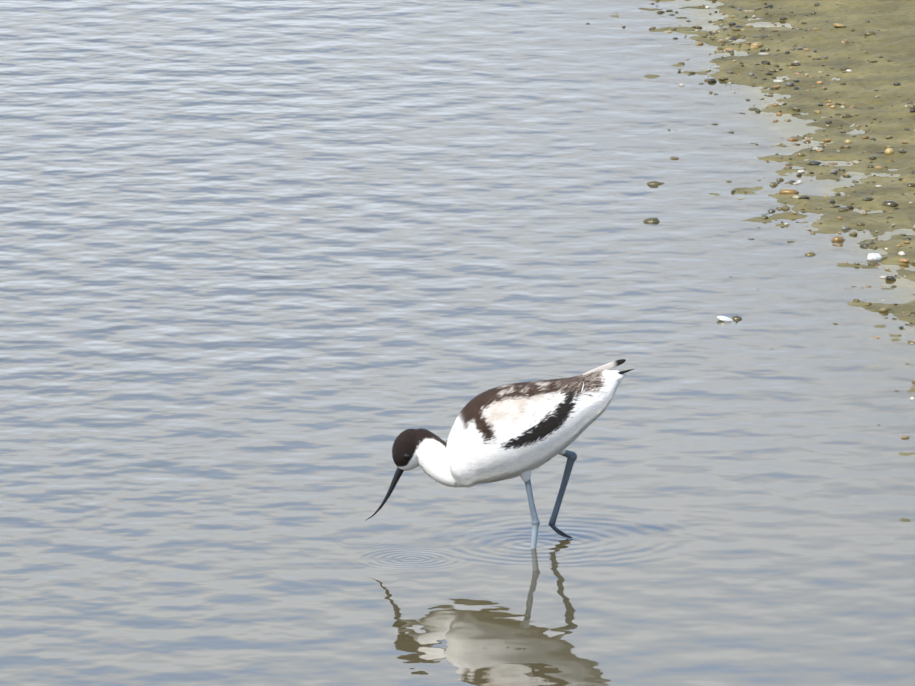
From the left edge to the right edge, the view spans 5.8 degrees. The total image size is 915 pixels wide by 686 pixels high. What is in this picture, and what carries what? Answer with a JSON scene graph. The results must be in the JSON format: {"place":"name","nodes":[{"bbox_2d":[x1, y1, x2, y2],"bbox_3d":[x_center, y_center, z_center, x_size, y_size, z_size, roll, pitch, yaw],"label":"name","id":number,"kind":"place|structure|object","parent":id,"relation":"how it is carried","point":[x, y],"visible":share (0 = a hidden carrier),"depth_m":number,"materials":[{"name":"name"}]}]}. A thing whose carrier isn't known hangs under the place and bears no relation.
{"place":"outdoors","nodes":[
{"label":"outdoors","id":0,"kind":"place"},
{"bbox_2d":[0,0,914,685],"bbox_3d":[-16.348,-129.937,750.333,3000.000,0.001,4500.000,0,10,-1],"label":"water","id":1,"kind":"structure","parent":0,"point":[278,278],"depth_m":13.32,"materials":[{"name":"grey liquid"}]},
{"bbox_2d":[365,359,634,547],"bbox_3d":[0.056,0.175,11.891,0.355,0.309,0.101,0,10,-1],"label":"avocet","id":2,"kind":"object","parent":1,"relation":"in","point":[523,430],"visible":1,"depth_m":11.85,"materials":[{"name":"white"}]},
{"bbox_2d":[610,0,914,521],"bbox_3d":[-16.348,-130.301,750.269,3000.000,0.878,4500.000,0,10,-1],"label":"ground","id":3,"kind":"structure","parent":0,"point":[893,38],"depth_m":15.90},
{"bbox_2d":[586,0,914,437],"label":"pebbles","id":4,"kind":"object","parent":3,"relation":"on","point":[874,257],"visible":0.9,"depth_m":15.37,"materials":[{"name":"grey stone"}]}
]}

